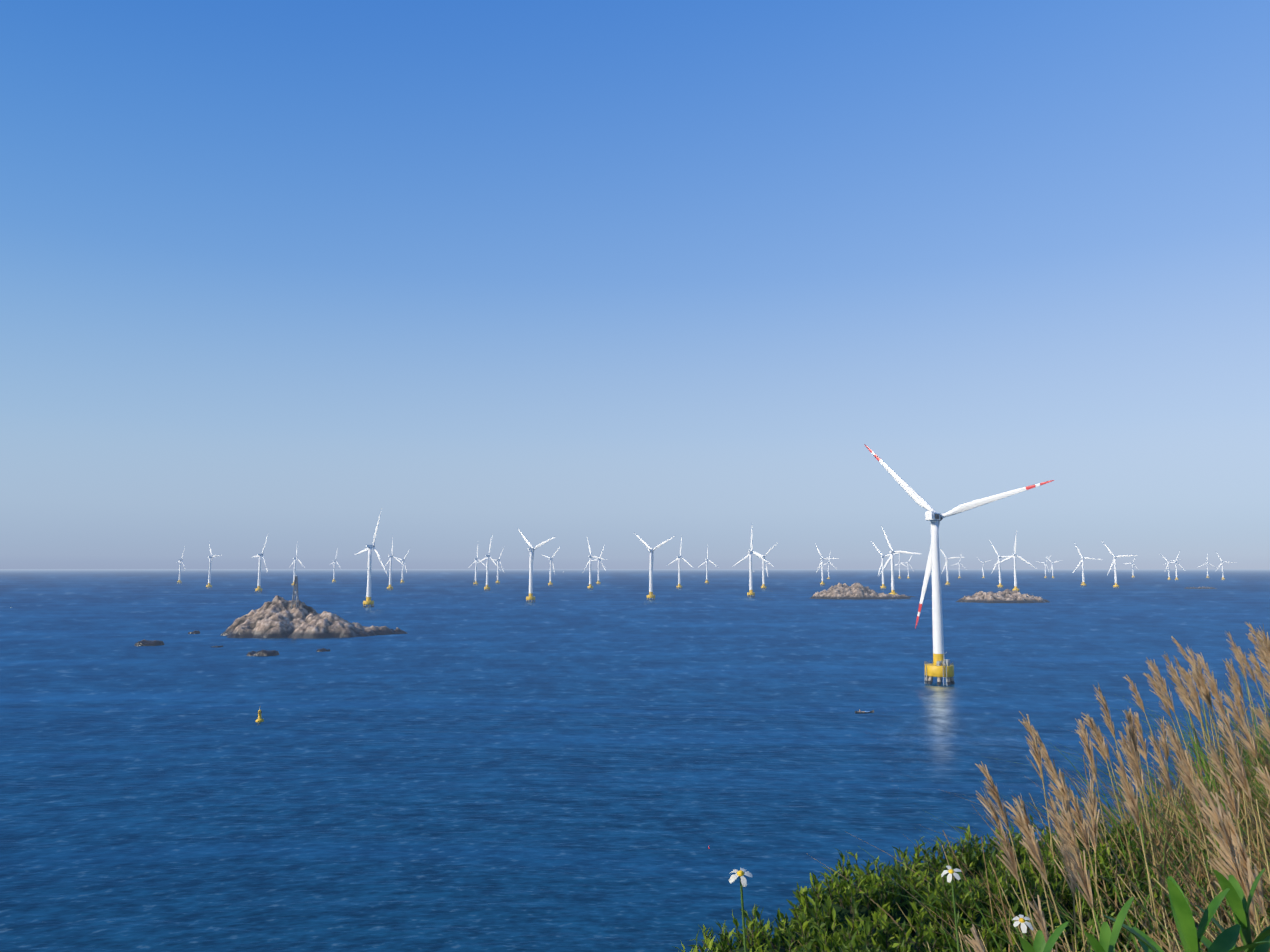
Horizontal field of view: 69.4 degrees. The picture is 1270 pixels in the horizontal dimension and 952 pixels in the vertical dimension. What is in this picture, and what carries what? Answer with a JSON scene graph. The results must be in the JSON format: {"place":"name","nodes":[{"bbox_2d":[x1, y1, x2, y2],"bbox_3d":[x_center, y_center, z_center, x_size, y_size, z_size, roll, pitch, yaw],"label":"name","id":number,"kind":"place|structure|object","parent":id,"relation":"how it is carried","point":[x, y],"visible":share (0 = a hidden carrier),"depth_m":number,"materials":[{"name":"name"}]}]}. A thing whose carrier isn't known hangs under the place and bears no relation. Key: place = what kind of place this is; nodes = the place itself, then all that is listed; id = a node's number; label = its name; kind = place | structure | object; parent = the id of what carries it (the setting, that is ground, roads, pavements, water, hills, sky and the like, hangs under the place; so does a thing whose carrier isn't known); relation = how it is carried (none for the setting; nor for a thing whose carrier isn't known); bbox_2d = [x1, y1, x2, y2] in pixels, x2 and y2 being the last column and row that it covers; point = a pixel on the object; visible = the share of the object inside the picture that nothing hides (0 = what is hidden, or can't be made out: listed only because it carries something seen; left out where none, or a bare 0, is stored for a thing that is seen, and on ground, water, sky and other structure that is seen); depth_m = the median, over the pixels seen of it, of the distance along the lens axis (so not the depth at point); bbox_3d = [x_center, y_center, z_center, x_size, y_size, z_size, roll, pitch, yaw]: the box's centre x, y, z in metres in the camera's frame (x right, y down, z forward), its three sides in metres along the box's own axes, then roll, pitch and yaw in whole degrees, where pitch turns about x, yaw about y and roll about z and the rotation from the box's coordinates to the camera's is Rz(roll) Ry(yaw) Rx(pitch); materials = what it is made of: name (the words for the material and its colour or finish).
{"place":"outdoors","nodes":[
{"label":"outdoors","id":0,"kind":"place"},
{"bbox_2d":[0,569,1269,951],"bbox_3d":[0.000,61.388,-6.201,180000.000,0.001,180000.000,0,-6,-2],"label":"sea","id":1,"kind":"structure","parent":0,"point":[568,761],"depth_m":334.90,"materials":[{"name":"liquid"}]},
{"bbox_2d":[134,639,163,645],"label":"rock","id":2,"kind":"object","parent":1,"relation":"in","point":[144,642],"visible":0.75,"depth_m":738.53,"materials":[{"name":"grey stone"}]},
{"bbox_2d":[176,547,185,583],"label":"wind turbine","id":3,"kind":"object","parent":1,"relation":"on","point":[179,581],"visible":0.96,"depth_m":3824.02,"materials":[{"name":"white metal"}]},
{"bbox_2d":[188,630,199,633],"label":"rock","id":4,"kind":"object","parent":1,"relation":"in","point":[195,632],"visible":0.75,"depth_m":872.83,"materials":[{"name":"grey stone"}]},
{"bbox_2d":[206,544,219,587],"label":"wind turbine","id":5,"kind":"object","parent":1,"relation":"on","point":[209,574],"visible":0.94,"depth_m":2892.45,"materials":[{"name":"white metal"}]},
{"bbox_2d":[256,707,263,721],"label":"navigation buoy","id":6,"kind":"object","parent":1,"relation":"on","point":[260,719],"visible":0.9,"depth_m":371.85,"materials":[{"name":"yellow metal"}]},
{"bbox_2d":[254,532,268,591],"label":"wind turbine","id":7,"kind":"object","parent":1,"relation":"on","point":[258,588],"visible":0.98,"depth_m":2423.62,"materials":[{"name":"white metal"}]},
{"bbox_2d":[246,650,279,655],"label":"rock","id":8,"kind":"object","parent":1,"relation":"in","point":[265,653],"visible":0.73,"depth_m":652.12,"materials":[{"name":"grey stone"}]},
{"bbox_2d":[291,541,304,585],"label":"wind turbine","id":9,"kind":"object","parent":1,"relation":"on","point":[294,562],"visible":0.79,"depth_m":3214.98,"materials":[{"name":"white metal"}]},
{"bbox_2d":[221,595,407,637],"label":"island","id":10,"kind":"structure","parent":1,"relation":"on","point":[278,617],"depth_m":840.05,"materials":[{"name":"grey stone"}]},
{"bbox_2d":[291,575,298,607],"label":"lattice mast","id":11,"kind":"object","parent":10,"relation":"on","point":[295,587],"visible":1,"depth_m":863.02,"materials":[{"name":"grey metal"}]},
{"bbox_2d":[316,648,329,651],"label":"rock","id":12,"kind":"object","parent":1,"relation":"in","point":[322,650],"visible":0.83,"depth_m":687.37,"materials":[{"name":"grey stone"}]},
{"bbox_2d":[330,547,340,582],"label":"wind turbine","id":13,"kind":"object","parent":1,"relation":"on","point":[333,580],"visible":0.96,"depth_m":4104.33,"materials":[{"name":"white metal"}]},
{"bbox_2d":[354,509,387,606],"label":"wind turbine","id":14,"kind":"object","parent":1,"relation":"on","point":[368,601],"visible":0.9,"depth_m":1488.12,"materials":[{"name":"white metal"}]},
{"bbox_2d":[384,534,401,589],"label":"wind turbine","id":15,"kind":"object","parent":1,"relation":"on","point":[390,574],"visible":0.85,"depth_m":2650.01,"materials":[{"name":"white metal"}]},
{"bbox_2d":[396,549,409,582],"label":"wind turbine","id":16,"kind":"object","parent":1,"relation":"on","point":[401,581],"visible":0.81,"depth_m":3847.43,"materials":[{"name":"white metal"}]},
{"bbox_2d":[468,546,484,584],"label":"wind turbine","id":17,"kind":"object","parent":1,"relation":"on","point":[475,562],"visible":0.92,"depth_m":3416.03,"materials":[{"name":"white metal"}]},
{"bbox_2d":[476,537,499,590],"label":"wind turbine","id":18,"kind":"object","parent":1,"relation":"on","point":[486,588],"visible":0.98,"depth_m":2598.84,"materials":[{"name":"white metal"}]},
{"bbox_2d":[493,548,503,583],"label":"wind turbine","id":19,"kind":"object","parent":1,"relation":"on","point":[498,561],"visible":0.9,"depth_m":3738.52,"materials":[{"name":"white metal"}]},
{"bbox_2d":[518,529,554,601],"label":"wind turbine","id":20,"kind":"object","parent":1,"relation":"on","point":[531,597],"visible":0.88,"depth_m":1708.62,"materials":[{"name":"white metal"}]},
{"bbox_2d":[541,547,559,585],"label":"wind turbine","id":21,"kind":"object","parent":1,"relation":"on","point":[550,583],"visible":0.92,"depth_m":3326.44,"materials":[{"name":"white metal"}]},
{"bbox_2d":[583,538,605,589],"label":"wind turbine","id":22,"kind":"object","parent":1,"relation":"on","point":[590,583],"visible":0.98,"depth_m":2724.59,"materials":[{"name":"white metal"}]},
{"bbox_2d":[591,547,606,584],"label":"wind turbine","id":23,"kind":"object","parent":1,"relation":"on","point":[598,582],"visible":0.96,"depth_m":3528.49,"materials":[{"name":"white metal"}]},
{"bbox_2d":[635,534,674,599],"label":"wind turbine","id":24,"kind":"object","parent":1,"relation":"on","point":[650,595],"visible":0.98,"depth_m":1818.83,"materials":[{"name":"white metal"}]},
{"bbox_2d":[668,538,692,588],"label":"wind turbine","id":25,"kind":"object","parent":1,"relation":"on","point":[679,580],"visible":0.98,"depth_m":2795.80,"materials":[{"name":"white metal"}]},
{"bbox_2d":[700,546,718,583],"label":"wind turbine","id":26,"kind":"object","parent":1,"relation":"on","point":[706,581],"visible":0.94,"depth_m":3760.55,"materials":[{"name":"white metal"}]},
{"bbox_2d":[732,527,773,596],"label":"wind turbine","id":27,"kind":"object","parent":1,"relation":"on","point":[750,593],"visible":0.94,"depth_m":2007.07,"materials":[{"name":"white metal"}]},
{"bbox_2d":[748,543,776,588],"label":"wind turbine","id":28,"kind":"object","parent":1,"relation":"on","point":[763,578],"visible":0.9,"depth_m":2738.47,"materials":[{"name":"white metal"}]},
{"bbox_2d":[815,544,838,585],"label":"wind turbine","id":29,"kind":"object","parent":1,"relation":"on","point":[822,579],"visible":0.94,"depth_m":3353.86,"materials":[{"name":"white metal"}]},
{"bbox_2d":[823,551,834,579],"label":"wind turbine","id":30,"kind":"object","parent":1,"relation":"on","point":[828,578],"visible":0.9,"depth_m":5251.61,"materials":[{"name":"white metal"}]},
{"bbox_2d":[810,583,910,598],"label":"island","id":31,"kind":"structure","parent":1,"relation":"on","point":[852,591],"depth_m":1871.57,"materials":[{"name":"grey stone"}]},
{"bbox_2d":[855,709,873,712],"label":"fishing boat","id":32,"kind":"object","parent":1,"relation":"on","point":[859,711],"visible":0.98,"depth_m":394.09,"materials":[{"name":"grey"}]},
{"bbox_2d":[871,541,898,588],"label":"wind turbine","id":33,"kind":"object","parent":1,"relation":"on","point":[883,586],"visible":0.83,"depth_m":2749.00,"materials":[{"name":"white metal"}]},
{"bbox_2d":[879,528,919,594],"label":"wind turbine","id":34,"kind":"object","parent":1,"relation":"on","point":[892,573],"visible":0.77,"depth_m":1982.66,"materials":[{"name":"white metal"}]},
{"bbox_2d":[895,553,906,578],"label":"wind turbine","id":35,"kind":"object","parent":1,"relation":"on","point":[899,577],"visible":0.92,"depth_m":5502.45,"materials":[{"name":"white metal"}]},
{"bbox_2d":[900,554,912,578],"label":"wind turbine","id":36,"kind":"object","parent":1,"relation":"on","point":[908,577],"visible":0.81,"depth_m":5503.40,"materials":[{"name":"white metal"}]},
{"bbox_2d":[939,547,961,585],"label":"wind turbine","id":37,"kind":"object","parent":1,"relation":"on","point":[946,565],"visible":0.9,"depth_m":3366.54,"materials":[{"name":"white metal"}]},
{"bbox_2d":[950,554,965,578],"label":"wind turbine","id":38,"kind":"object","parent":1,"relation":"on","point":[959,577],"visible":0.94,"depth_m":5773.74,"materials":[{"name":"white metal"}]},
{"bbox_2d":[864,444,1053,685],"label":"wind turbine","id":39,"kind":"object","parent":1,"relation":"on","point":[939,667],"visible":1,"depth_m":498.17,"materials":[{"name":"white metal"}]},
{"bbox_2d":[976,557,989,578],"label":"wind turbine","id":40,"kind":"object","parent":1,"relation":"on","point":[983,577],"visible":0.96,"depth_m":5776.34,"materials":[{"name":"white metal"}]},
{"bbox_2d":[956,589,1048,602],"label":"island","id":41,"kind":"structure","parent":1,"relation":"on","point":[1009,596],"depth_m":1670.26,"materials":[{"name":"grey stone"}]},
{"bbox_2d":[989,540,1016,587],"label":"wind turbine","id":42,"kind":"object","parent":1,"relation":"on","point":[1000,585],"visible":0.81,"depth_m":2890.03,"materials":[{"name":"white metal"}]},
{"bbox_2d":[995,530,1036,591],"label":"wind turbine","id":43,"kind":"object","parent":1,"relation":"on","point":[1015,573],"visible":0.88,"depth_m":2380.41,"materials":[{"name":"white metal"}]},
{"bbox_2d":[1036,555,1051,577],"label":"wind turbine","id":44,"kind":"object","parent":1,"relation":"on","point":[1045,566],"visible":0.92,"depth_m":5788.24,"materials":[{"name":"white metal"}]},
{"bbox_2d":[1046,557,1061,577],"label":"wind turbine","id":45,"kind":"object","parent":1,"relation":"on","point":[1052,567],"visible":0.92,"depth_m":5790.04,"materials":[{"name":"white metal"}]},
{"bbox_2d":[1073,542,1101,585],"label":"wind turbine","id":46,"kind":"object","parent":1,"relation":"on","point":[1083,579],"visible":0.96,"depth_m":3201.70,"materials":[{"name":"white metal"}]},
{"bbox_2d":[1102,541,1134,587],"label":"wind turbine","id":47,"kind":"object","parent":1,"relation":"on","point":[1115,571],"visible":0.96,"depth_m":2899.91,"materials":[{"name":"white metal"}]},
{"bbox_2d":[1127,556,1137,577],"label":"wind turbine","id":48,"kind":"object","parent":1,"relation":"on","point":[1133,576],"visible":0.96,"depth_m":6093.52,"materials":[{"name":"white metal"}]},
{"bbox_2d":[1163,556,1177,579],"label":"wind turbine","id":49,"kind":"object","parent":1,"relation":"on","point":[1168,578],"visible":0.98,"depth_m":4879.28,"materials":[{"name":"white metal"}]},
{"bbox_2d":[1165,552,1182,579],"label":"wind turbine","id":50,"kind":"object","parent":1,"relation":"on","point":[1176,563],"visible":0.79,"depth_m":4881.94,"materials":[{"name":"white metal"}]},
{"bbox_2d":[1184,587,1216,588],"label":"ship","id":51,"kind":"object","parent":1,"relation":"in","point":[1200,588],"depth_m":2809.41},
{"bbox_2d":[1198,553,1215,577],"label":"wind turbine","id":52,"kind":"object","parent":1,"relation":"on","point":[1207,563],"visible":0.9,"depth_m":5817.31,"materials":[{"name":"white metal"}]},
{"bbox_2d":[1216,552,1234,579],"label":"wind turbine","id":53,"kind":"object","parent":1,"relation":"on","point":[1222,578],"visible":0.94,"depth_m":4886.99,"materials":[{"name":"white metal"}]},
{"bbox_2d":[0,0,1269,568],"label":"sky","id":54,"kind":"structure","parent":0,"point":[468,273],"materials":[{"name":"blue"}]},
{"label":"headland","id":55,"kind":"object","parent":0,"visible":0},
{"bbox_2d":[729,868,751,951],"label":"bidens","id":56,"kind":"object","parent":55,"relation":"on","point":[740,874],"visible":1,"depth_m":1.43,"materials":[{"name":"white plant"}]},
{"bbox_2d":[718,944,767,951],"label":"shrub","id":57,"kind":"object","parent":55,"relation":"on","point":[751,949],"visible":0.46,"depth_m":3.38,"materials":[{"name":"green plant"}]},
{"bbox_2d":[672,904,816,951],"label":"shrub","id":58,"kind":"object","parent":55,"relation":"on","point":[756,937],"visible":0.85,"depth_m":3.52,"materials":[{"name":"green plant"}]},
{"bbox_2d":[732,895,867,951],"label":"shrub","id":59,"kind":"object","parent":55,"relation":"on","point":[783,922],"visible":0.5,"depth_m":3.55,"materials":[{"name":"green plant"}]},
{"bbox_2d":[785,940,832,951],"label":"shrub","id":60,"kind":"object","parent":55,"relation":"on","point":[793,949],"visible":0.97,"depth_m":3.27,"materials":[{"name":"green plant"}]},
{"bbox_2d":[773,864,927,948],"bbox_3d":[0.871,2.221,3.731,0.799,1.239,0.849,0,-6,-2],"label":"shrub","id":61,"kind":"object","parent":55,"relation":"on","point":[829,904],"visible":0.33,"depth_m":3.75,"materials":[{"name":"green plant"}]},
{"bbox_2d":[763,911,942,951],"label":"shrub","id":62,"kind":"object","parent":55,"relation":"on","point":[869,936],"visible":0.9,"depth_m":3.31,"materials":[{"name":"green plant"}]},
{"bbox_2d":[842,941,880,951],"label":"shrub","id":63,"kind":"object","parent":55,"relation":"on","point":[855,948],"visible":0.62,"depth_m":3.16,"materials":[{"name":"green plant"}]},
{"bbox_2d":[792,848,961,935],"bbox_3d":[1.066,2.250,3.936,0.947,1.220,0.984,0,-6,-2],"label":"shrub","id":64,"kind":"object","parent":55,"relation":"on","point":[900,882],"visible":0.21,"depth_m":3.94,"materials":[{"name":"green plant"}]},
{"bbox_2d":[796,913,957,951],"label":"shrub","id":65,"kind":"object","parent":55,"relation":"on","point":[918,940],"visible":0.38,"depth_m":3.39,"materials":[{"name":"green plant"}]},
{"bbox_2d":[825,851,986,906],"bbox_3d":[1.194,2.275,4.024,0.949,1.157,0.950,0,-6,-2],"label":"shrub","id":66,"kind":"object","parent":55,"relation":"on","point":[908,871],"visible":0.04,"depth_m":4.16,"materials":[{"name":"green plant"}]},
{"bbox_2d":[843,904,1004,951],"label":"shrub","id":67,"kind":"object","parent":55,"relation":"on","point":[917,921],"visible":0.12,"depth_m":3.64,"materials":[{"name":"green plant"}]},
{"bbox_2d":[886,836,990,894],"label":"shrub","id":68,"kind":"object","parent":55,"relation":"on","point":[937,866],"visible":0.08,"depth_m":4.39,"materials":[{"name":"green plant"}]},
{"bbox_2d":[941,866,961,951],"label":"bidens","id":69,"kind":"object","parent":55,"relation":"on","point":[950,871],"visible":1,"depth_m":1.73,"materials":[{"name":"white plant"}]},
{"bbox_2d":[898,825,1008,878],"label":"shrub","id":70,"kind":"object","parent":55,"relation":"on","point":[967,838],"visible":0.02,"depth_m":4.48,"materials":[{"name":"green plant"}]},
{"bbox_2d":[891,869,1055,951],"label":"shrub","id":71,"kind":"object","parent":55,"relation":"on","point":[931,896],"visible":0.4,"depth_m":3.71,"materials":[{"name":"green plant"}]},
{"bbox_2d":[932,925,1033,951],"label":"shrub","id":72,"kind":"object","parent":55,"relation":"on","point":[1000,946],"visible":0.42,"depth_m":3.47,"materials":[{"name":"green plant"}]},
{"bbox_2d":[920,862,1054,939],"bbox_3d":[1.472,2.169,3.852,0.735,1.010,0.811,0,-6,-2],"label":"shrub","id":73,"kind":"object","parent":55,"relation":"on","point":[937,877],"visible":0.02,"depth_m":3.86,"materials":[{"name":"green plant"}]},
{"bbox_2d":[942,823,1048,882],"bbox_3d":[1.905,2.274,4.507,0.934,1.064,0.894,0,-6,-2],"label":"shrub","id":74,"kind":"object","parent":55,"relation":"on","point":[977,855],"visible":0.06,"depth_m":4.55,"materials":[{"name":"green plant"}]},
{"bbox_2d":[951,904,1086,951],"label":"shrub","id":75,"kind":"object","parent":55,"relation":"on","point":[1000,933],"visible":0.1,"depth_m":3.58,"materials":[{"name":"green plant"}]},
{"bbox_2d":[1012,915,1032,939],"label":"bidens","id":76,"kind":"object","parent":55,"relation":"on","point":[1022,921],"visible":1,"depth_m":1.68,"materials":[{"name":"white plant"}]},
{"bbox_2d":[776,623,1269,951],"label":"silver grass","id":77,"kind":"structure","parent":55,"relation":"on","point":[1203,840],"depth_m":4.12,"materials":[{"name":"plant"}]},
{"bbox_2d":[947,841,1121,945],"bbox_3d":[1.710,2.114,3.943,0.874,1.050,0.813,0,-6,-2],"label":"shrub","id":78,"kind":"object","parent":55,"relation":"on","point":[1033,889],"visible":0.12,"depth_m":3.91,"materials":[{"name":"green plant"}]},
{"bbox_2d":[1019,921,1068,951],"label":"broad leaf plant","id":79,"kind":"object","parent":55,"relation":"on","point":[1040,944],"visible":1,"depth_m":1.33,"materials":[{"name":"green plant"}]},
{"bbox_2d":[987,822,1117,869],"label":"shrub","id":80,"kind":"object","parent":55,"relation":"on","point":[1039,842],"visible":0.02,"depth_m":4.75,"materials":[{"name":"green plant"}]},
{"bbox_2d":[1019,897,1123,951],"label":"shrub","id":81,"kind":"object","parent":55,"relation":"on","point":[1080,938],"visible":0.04,"depth_m":3.67,"materials":[{"name":"green plant"}]},
{"bbox_2d":[1015,810,1159,891],"bbox_3d":[2.396,2.315,4.930,0.859,1.005,0.891,0,-6,-2],"label":"shrub","id":82,"kind":"object","parent":55,"relation":"on","point":[1113,830],"visible":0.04,"depth_m":4.89,"materials":[{"name":"green plant"}]},
{"bbox_2d":[998,841,1180,949],"bbox_3d":[1.974,2.145,4.157,0.931,0.974,0.873,0,-6,-2],"label":"shrub","id":83,"kind":"object","parent":55,"relation":"on","point":[1111,890],"visible":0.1,"depth_m":4.15,"materials":[{"name":"green plant"}]},
{"bbox_2d":[1023,869,1170,951],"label":"shrub","id":84,"kind":"object","parent":55,"relation":"on","point":[1111,909],"visible":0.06,"depth_m":3.79,"materials":[{"name":"green plant"}]},
{"bbox_2d":[1085,897,1133,951],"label":"broad leaf plant","id":85,"kind":"object","parent":55,"relation":"on","point":[1107,941],"visible":0.98,"depth_m":1.25,"materials":[{"name":"green plant"}]},
{"bbox_2d":[1036,842,1196,951],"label":"shrub","id":86,"kind":"object","parent":55,"relation":"on","point":[1106,860],"visible":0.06,"depth_m":4.29,"materials":[{"name":"green plant"}]},
{"bbox_2d":[1103,876,1269,951],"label":"broad leaf plant","id":87,"kind":"object","parent":55,"relation":"on","point":[1225,940],"visible":1,"depth_m":1.25,"materials":[{"name":"green plant"}]},
{"bbox_2d":[1195,868,1269,951],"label":"broad leaf plant","id":88,"kind":"object","parent":55,"relation":"on","point":[1239,904],"visible":0.81,"depth_m":1.37,"materials":[{"name":"green plant"}]}
]}

